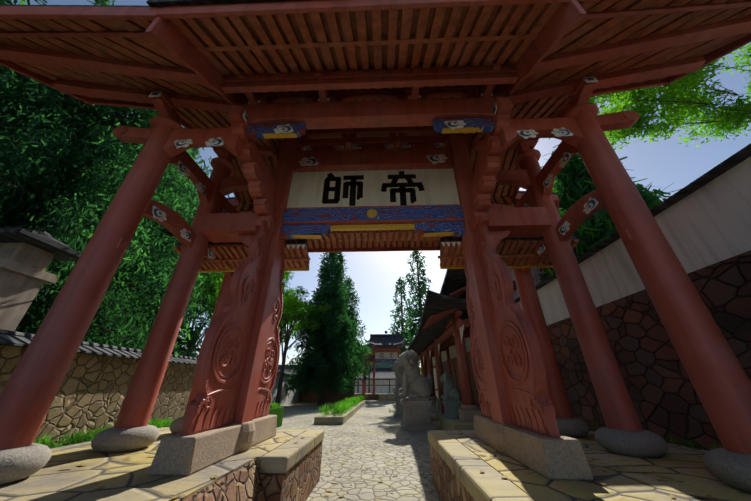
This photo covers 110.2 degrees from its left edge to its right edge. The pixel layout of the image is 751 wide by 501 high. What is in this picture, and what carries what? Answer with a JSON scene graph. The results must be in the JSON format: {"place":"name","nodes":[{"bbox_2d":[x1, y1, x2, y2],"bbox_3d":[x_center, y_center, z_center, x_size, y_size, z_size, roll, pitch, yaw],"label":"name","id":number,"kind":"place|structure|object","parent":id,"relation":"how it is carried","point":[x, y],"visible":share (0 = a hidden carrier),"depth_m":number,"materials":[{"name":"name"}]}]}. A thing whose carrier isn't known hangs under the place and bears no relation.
{"place":"outdoors","nodes":[
{"label":"outdoors","id":0,"kind":"place"},
{"bbox_2d":[0,345,195,444],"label":"rubble wall","id":1,"kind":"structure","parent":0,"point":[91,393],"depth_m":4.89,"materials":[{"name":"beige stone"}]},
{"bbox_2d":[0,329,196,364],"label":"wall roof tiles","id":2,"kind":"object","parent":1,"relation":"on","point":[14,338],"depth_m":4.98,"materials":[{"name":"grey tile"}]},
{"bbox_2d":[175,344,393,367],"bbox_3d":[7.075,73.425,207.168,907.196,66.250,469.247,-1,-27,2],"label":"distant hills","id":3,"kind":"structure","parent":0,"point":[384,365],"depth_m":401.70,"materials":[{"name":"green plant"}]},
{"bbox_2d":[276,400,440,500],"bbox_3d":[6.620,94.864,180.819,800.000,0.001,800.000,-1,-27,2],"label":"ground","id":4,"kind":"structure","parent":0,"point":[380,462],"depth_m":6.40,"materials":[{"name":"beige stone"}]},
{"bbox_2d":[0,0,51,104],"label":"conifer","id":5,"kind":"object","parent":4,"relation":"on","point":[18,77],"depth_m":7.54,"materials":[{"name":"green plant"}]},
{"bbox_2d":[0,242,59,330],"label":"building wall","id":6,"kind":"structure","parent":4,"relation":"on","point":[25,276],"depth_m":4.67,"materials":[{"name":"beige paint"}]},
{"bbox_2d":[0,226,80,260],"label":"tiled roof","id":7,"kind":"structure","parent":6,"relation":"on","point":[42,240],"depth_m":4.83,"materials":[{"name":"grey tile"}]},
{"bbox_2d":[0,0,114,154],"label":"conifer","id":8,"kind":"object","parent":4,"relation":"on","point":[97,2],"depth_m":12.86,"materials":[{"name":"green plant"}]},
{"bbox_2d":[0,0,203,354],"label":"tree","id":9,"kind":"object","parent":4,"relation":"on","point":[95,170],"depth_m":7.89,"materials":[{"name":"green plant"}]},
{"bbox_2d":[65,150,228,357],"bbox_3d":[-13.129,-2.378,17.154,13.062,22.835,11.710,-1,-27,2],"label":"tree","id":10,"kind":"object","parent":4,"relation":"on","point":[193,339],"depth_m":14.47,"materials":[{"name":"green plant"}]},
{"bbox_2d":[53,407,283,447],"bbox_3d":[-4.805,2.877,2.968,0.940,0.690,19.000,-1,-27,2],"label":"hedge","id":11,"kind":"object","parent":4,"relation":"on","point":[278,412],"depth_m":10.89,"materials":[{"name":"green plant"}]},
{"bbox_2d":[33,402,281,448],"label":"verge grass","id":12,"kind":"structure","parent":11,"relation":"on","point":[89,436],"depth_m":4.17,"materials":[{"name":"green plant"}]},
{"bbox_2d":[147,234,221,308],"bbox_3d":[-14.632,3.786,16.836,8.606,11.773,8.319,-1,-27,2],"label":"bright tree","id":13,"kind":"object","parent":4,"relation":"on","point":[210,285],"depth_m":18.74,"materials":[{"name":"green plant"}]},
{"bbox_2d":[177,272,213,356],"bbox_3d":[-19.647,8.422,27.958,10.501,13.716,9.629,-1,-27,2],"label":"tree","id":14,"kind":"object","parent":4,"relation":"on","point":[204,332],"depth_m":27.48,"materials":[{"name":"green plant"}]},
{"bbox_2d":[193,271,293,316],"bbox_3d":[-9.241,5.019,17.642,6.468,10.320,7.335,-1,-27,2],"label":"bright tree","id":15,"kind":"object","parent":4,"relation":"on","point":[284,280],"depth_m":17.61,"materials":[{"name":"green plant"}]},
{"bbox_2d":[183,441,322,500],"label":"stone retaining wall","id":16,"kind":"structure","parent":4,"relation":"on","point":[299,480],"depth_m":3.06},
{"bbox_2d":[0,430,306,500],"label":"plinth paving","id":17,"kind":"structure","parent":16,"relation":"on","point":[120,477],"depth_m":2.48,"materials":[{"name":"beige stone"}]},
{"bbox_2d":[0,0,578,263],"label":"roof tiles","id":18,"kind":"object","parent":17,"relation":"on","point":[158,3],"visible":0.02,"depth_m":3.11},
{"bbox_2d":[148,415,593,479],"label":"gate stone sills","id":19,"kind":"structure","parent":17,"relation":"on","point":[562,457],"depth_m":2.71,"materials":[{"name":"grey stone"}]},
{"bbox_2d":[0,0,750,424],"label":"gate frame","id":20,"kind":"object","parent":17,"relation":"on","point":[396,118],"visible":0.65,"depth_m":4.24,"materials":[{"name":"red wood"}]},
{"bbox_2d":[180,214,559,437],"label":"carved panels","id":21,"kind":"object","parent":20,"relation":"attached to","point":[220,363],"visible":0.79,"depth_m":3.55,"materials":[{"name":"red wood"}]},
{"bbox_2d":[246,118,494,238],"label":"painted gate beams","id":22,"kind":"structure","parent":20,"relation":"attached to","point":[383,213],"depth_m":5.00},
{"bbox_2d":[199,128,552,271],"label":"gold trim","id":23,"kind":"structure","parent":22,"relation":"attached to","point":[371,213],"depth_m":5.03,"materials":[{"name":"gold metal"}]},
{"bbox_2d":[287,169,459,207],"bbox_3d":[-0.061,-1.256,5.481,3.460,1.000,0.120,-1,-27,2],"label":"sign board","id":24,"kind":"object","parent":20,"relation":"attached to","point":[439,186],"visible":0.64,"depth_m":5.42,"materials":[{"name":"beige wood"}]},
{"bbox_2d":[322,171,423,205],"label":"gate plaque characters","id":25,"kind":"object","parent":24,"relation":"attached to","point":[402,189],"visible":1,"depth_m":5.42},
{"bbox_2d":[149,77,598,268],"bbox_3d":[-0.061,-1.236,5.471,6.930,2.659,3.864,-1,-27,2],"label":"white gate ornament","id":26,"kind":"object","parent":20,"relation":"attached to","point":[303,162],"visible":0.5,"depth_m":4.38,"materials":[{"name":"white paint"}]},
{"bbox_2d":[0,0,750,269],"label":"gate rafters","id":27,"kind":"object","parent":20,"relation":"attached to","point":[579,34],"visible":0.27,"depth_m":3.60,"materials":[{"name":"red wood"}]},
{"bbox_2d":[176,0,636,267],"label":"gate roof boards","id":28,"kind":"object","parent":27,"relation":"on","point":[384,22],"visible":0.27,"depth_m":3.76,"materials":[{"name":"brown wood"}]},
{"bbox_2d":[0,416,750,492],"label":"column base stones","id":29,"kind":"object","parent":17,"relation":"on","point":[733,469],"visible":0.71,"depth_m":3.15,"materials":[{"name":"grey stone"}]},
{"bbox_2d":[0,103,750,454],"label":"pillars","id":30,"kind":"structure","parent":17,"relation":"on","point":[714,371],"depth_m":3.41,"materials":[{"name":"red wood"}]},
{"bbox_2d":[51,427,323,473],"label":"stone curb","id":31,"kind":"structure","parent":16,"relation":"on","point":[284,458],"depth_m":3.55,"materials":[{"name":"beige stone"}]},
{"bbox_2d":[271,373,299,405],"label":"wall","id":32,"kind":"structure","parent":4,"relation":"on","point":[286,399],"depth_m":22.99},
{"bbox_2d":[277,370,296,373],"bbox_3d":[-8.388,7.601,16.989,0.700,0.230,32.000,-1,-27,2],"label":"back wall tile cap","id":33,"kind":"object","parent":32,"relation":"on","point":[285,372],"depth_m":23.32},
{"bbox_2d":[280,321,298,346],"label":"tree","id":34,"kind":"object","parent":4,"relation":"on","point":[292,334],"depth_m":37.82,"materials":[{"name":"green plant"}]},
{"bbox_2d":[278,288,304,343],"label":"bright tree","id":35,"kind":"object","parent":4,"relation":"on","point":[282,332],"depth_m":26.93,"materials":[{"name":"green plant"}]},
{"bbox_2d":[275,286,331,404],"bbox_3d":[-7.294,7.999,22.439,6.372,9.412,5.922,-1,-27,2],"label":"bright tree","id":36,"kind":"object","parent":4,"relation":"on","point":[290,303],"depth_m":22.94,"materials":[{"name":"green plant"}]},
{"bbox_2d":[283,252,362,405],"bbox_3d":[-4.876,6.078,26.892,7.282,16.906,7.488,-1,-27,2],"label":"conifer","id":37,"kind":"object","parent":4,"relation":"on","point":[337,359],"depth_m":23.92,"materials":[{"name":"green plant"}]},
{"bbox_2d":[298,377,354,402],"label":"earth wall","id":38,"kind":"structure","parent":4,"relation":"on","point":[311,397],"depth_m":26.62,"materials":[{"name":"brown soil"}]},
{"bbox_2d":[314,400,365,424],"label":"bed kerb","id":39,"kind":"structure","parent":4,"relation":"on","point":[324,419],"depth_m":11.77,"materials":[{"name":"grey stone"}]},
{"bbox_2d":[316,394,364,418],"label":"bed plants","id":40,"kind":"object","parent":39,"relation":"on","point":[341,406],"visible":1,"depth_m":13.54,"materials":[{"name":"green plant"}]},
{"bbox_2d":[344,277,370,380],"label":"conifer","id":41,"kind":"object","parent":4,"relation":"on","point":[361,350],"depth_m":29.77,"materials":[{"name":"green plant"}]},
{"bbox_2d":[354,393,378,399],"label":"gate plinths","id":42,"kind":"object","parent":4,"relation":"on","point":[368,396],"visible":0.18,"depth_m":31.25,"materials":[{"name":"grey stone"}]},
{"bbox_2d":[362,345,401,393],"bbox_3d":[1.461,15.128,34.126,6.109,6.200,2.709,-1,-27,2],"label":"gate frame","id":43,"kind":"object","parent":42,"relation":"on","point":[374,349],"visible":0.29,"depth_m":33.81,"materials":[{"name":"red wood"}]},
{"bbox_2d":[358,331,407,362],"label":"tiled roof","id":44,"kind":"structure","parent":43,"relation":"on","point":[385,340],"depth_m":35.18,"materials":[{"name":"grey tile"}]},
{"bbox_2d":[375,359,396,362],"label":"painted beam","id":45,"kind":"structure","parent":43,"relation":"attached to","point":[384,360],"depth_m":34.39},
{"bbox_2d":[375,352,397,358],"bbox_3d":[1.461,13.897,34.760,3.000,0.870,0.100,-1,-27,2],"label":"gate plaque","id":46,"kind":"object","parent":43,"relation":"attached to","point":[387,355],"visible":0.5,"depth_m":34.69,"materials":[{"name":"beige wood"}]},
{"bbox_2d":[360,340,376,392],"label":"tree","id":47,"kind":"object","parent":4,"relation":"on","point":[369,376],"depth_m":44.97,"materials":[{"name":"green plant"}]},
{"bbox_2d":[379,393,394,400],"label":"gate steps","id":48,"kind":"structure","parent":4,"relation":"on","point":[386,396],"depth_m":30.24,"materials":[{"name":"grey stone"}]},
{"bbox_2d":[391,361,410,416],"bbox_3d":[1.695,8.042,15.483,1.544,2.966,1.254,-1,-27,2],"label":"lion","id":49,"kind":"object","parent":4,"relation":"on","point":[398,412],"visible":0.46,"depth_m":15.22},
{"bbox_2d":[55,414,747,500],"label":"fallen leaves","id":50,"kind":"object","parent":4,"relation":"on","point":[502,476],"visible":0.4,"depth_m":2.75,"materials":[{"name":"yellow plant"}]},
{"bbox_2d":[388,276,414,354],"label":"thin conifer","id":51,"kind":"object","parent":4,"relation":"on","point":[398,308],"depth_m":44.11,"materials":[{"name":"green plant"}]},
{"bbox_2d":[396,350,434,430],"bbox_3d":[1.696,5.866,11.258,1.544,2.966,1.254,-1,-27,2],"label":"lion","id":52,"kind":"object","parent":4,"relation":"on","point":[416,404],"visible":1,"depth_m":10.77},
{"bbox_2d":[401,251,432,374],"bbox_3d":[5.384,7.468,31.298,5.074,18.470,4.773,-1,-27,2],"label":"thin conifer","id":53,"kind":"object","parent":4,"relation":"on","point":[415,313],"depth_m":31.92,"materials":[{"name":"green plant"}]},
{"bbox_2d":[431,416,440,429],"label":"hall steps","id":54,"kind":"structure","parent":4,"relation":"on","point":[436,422],"depth_m":10.27,"materials":[{"name":"grey stone"}]},
{"bbox_2d":[429,442,474,500],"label":"rubble plinth","id":55,"kind":"object","parent":4,"relation":"on","point":[448,484],"visible":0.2,"depth_m":3.65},
{"bbox_2d":[427,430,595,500],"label":"stone curb","id":56,"kind":"structure","parent":55,"relation":"on","point":[467,465],"depth_m":2.70,"materials":[{"name":"beige stone"}]},
{"bbox_2d":[445,430,750,500],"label":"plinth paving","id":57,"kind":"structure","parent":55,"relation":"on","point":[681,463],"depth_m":2.45,"materials":[{"name":"beige stone"}]},
{"bbox_2d":[588,421,720,449],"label":"weeds","id":58,"kind":"object","parent":57,"relation":"on","point":[690,444],"visible":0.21,"depth_m":3.64,"materials":[{"name":"green plant"}]},
{"bbox_2d":[430,398,481,430],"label":"stone platform","id":59,"kind":"structure","parent":4,"relation":"on","point":[452,424],"depth_m":9.15,"materials":[{"name":"grey stone"}]},
{"bbox_2d":[440,373,462,418],"bbox_3d":[2.978,5.664,10.300,0.785,1.549,0.694,-1,-27,2],"label":"statue","id":60,"kind":"object","parent":59,"relation":"on","point":[452,403],"visible":1,"depth_m":10.09,"materials":[{"name":"grey stone"}]},
{"bbox_2d":[428,396,481,421],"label":"hall column bases","id":61,"kind":"object","parent":59,"relation":"on","point":[467,413],"visible":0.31,"depth_m":9.05,"materials":[{"name":"grey stone"}]},
{"bbox_2d":[420,315,480,409],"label":"pillars","id":62,"kind":"structure","parent":61,"relation":"on","point":[465,381],"depth_m":10.50,"materials":[{"name":"red wood"}]},
{"bbox_2d":[547,250,750,450],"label":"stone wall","id":63,"kind":"structure","parent":4,"relation":"on","point":[666,401],"depth_m":4.12,"materials":[{"name":"brown stone"}]},
{"bbox_2d":[518,156,750,324],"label":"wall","id":64,"kind":"structure","parent":63,"relation":"on","point":[707,224],"depth_m":3.71,"materials":[{"name":"beige paint"}]},
{"bbox_2d":[515,143,750,301],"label":"wall coping","id":65,"kind":"object","parent":64,"relation":"on","point":[733,160],"depth_m":3.68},
{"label":"distant walls","id":66,"kind":"object","parent":4,"relation":"on","visible":0},
{"bbox_2d":[278,365,298,371],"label":"distant roofs","id":67,"kind":"structure","parent":66,"relation":"on","point":[285,369],"depth_m":72.11,"materials":[{"name":"tile"}]},
{"bbox_2d":[355,380,394,392],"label":"building walls","id":68,"kind":"structure","parent":0,"point":[381,389],"depth_m":49.97,"materials":[{"name":"white paint"}]},
{"bbox_2d":[355,368,395,379],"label":"building roof","id":69,"kind":"structure","parent":68,"relation":"on","point":[384,374],"depth_m":52.59,"materials":[{"name":"tile"}]},
{"bbox_2d":[356,380,394,392],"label":"fence","id":70,"kind":"object","parent":68,"relation":"attached to","point":[358,385],"visible":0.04,"depth_m":49.94,"materials":[{"name":"black metal"}]},
{"bbox_2d":[5,0,750,367],"label":"sky","id":71,"kind":"structure","parent":0,"point":[374,275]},
{"bbox_2d":[440,398,443,414],"bbox_3d":[3.087,6.726,11.325,0.500,0.600,0.400,-1,-27,2],"label":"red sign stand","id":72,"kind":"object","parent":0,"point":[442,407],"visible":0.32,"depth_m":11.27,"materials":[{"name":"red wood"}]},
{"bbox_2d":[423,325,463,362],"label":"white hall brackets","id":73,"kind":"object","parent":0,"point":[461,329],"visible":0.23,"depth_m":10.17,"materials":[{"name":"white paint"}]},
{"bbox_2d":[417,311,477,394],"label":"roof beams","id":74,"kind":"structure","parent":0,"point":[445,339],"depth_m":14.75,"materials":[{"name":"red wood"}]},
{"bbox_2d":[422,286,466,330],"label":"hall rafters","id":75,"kind":"object","parent":74,"relation":"on","point":[439,316],"visible":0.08,"depth_m":10.63,"materials":[{"name":"red wood"}]},
{"bbox_2d":[443,355,479,407],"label":"hall door panels","id":76,"kind":"object","parent":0,"point":[455,374],"visible":0.15,"depth_m":17.38,"materials":[{"name":"wood"}]},
{"bbox_2d":[399,230,575,356],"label":"hall tile roofs","id":77,"kind":"structure","parent":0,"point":[443,300],"depth_m":10.65,"materials":[{"name":"black tile"}]},
{"bbox_2d":[432,268,552,407],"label":"hall walls","id":78,"kind":"structure","parent":0,"point":[535,272],"depth_m":15.90,"materials":[{"name":"grey paint"}]},
{"bbox_2d":[533,139,680,280],"bbox_3d":[8.419,0.315,9.214,6.469,10.965,8.280,-1,-27,2],"label":"conifer","id":79,"kind":"object","parent":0,"point":[594,229],"depth_m":9.04,"materials":[{"name":"green plant"}]},
{"bbox_2d":[549,43,750,149],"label":"ginkgo","id":80,"kind":"object","parent":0,"point":[724,123],"depth_m":8.93,"materials":[{"name":"green plant"}]}
]}

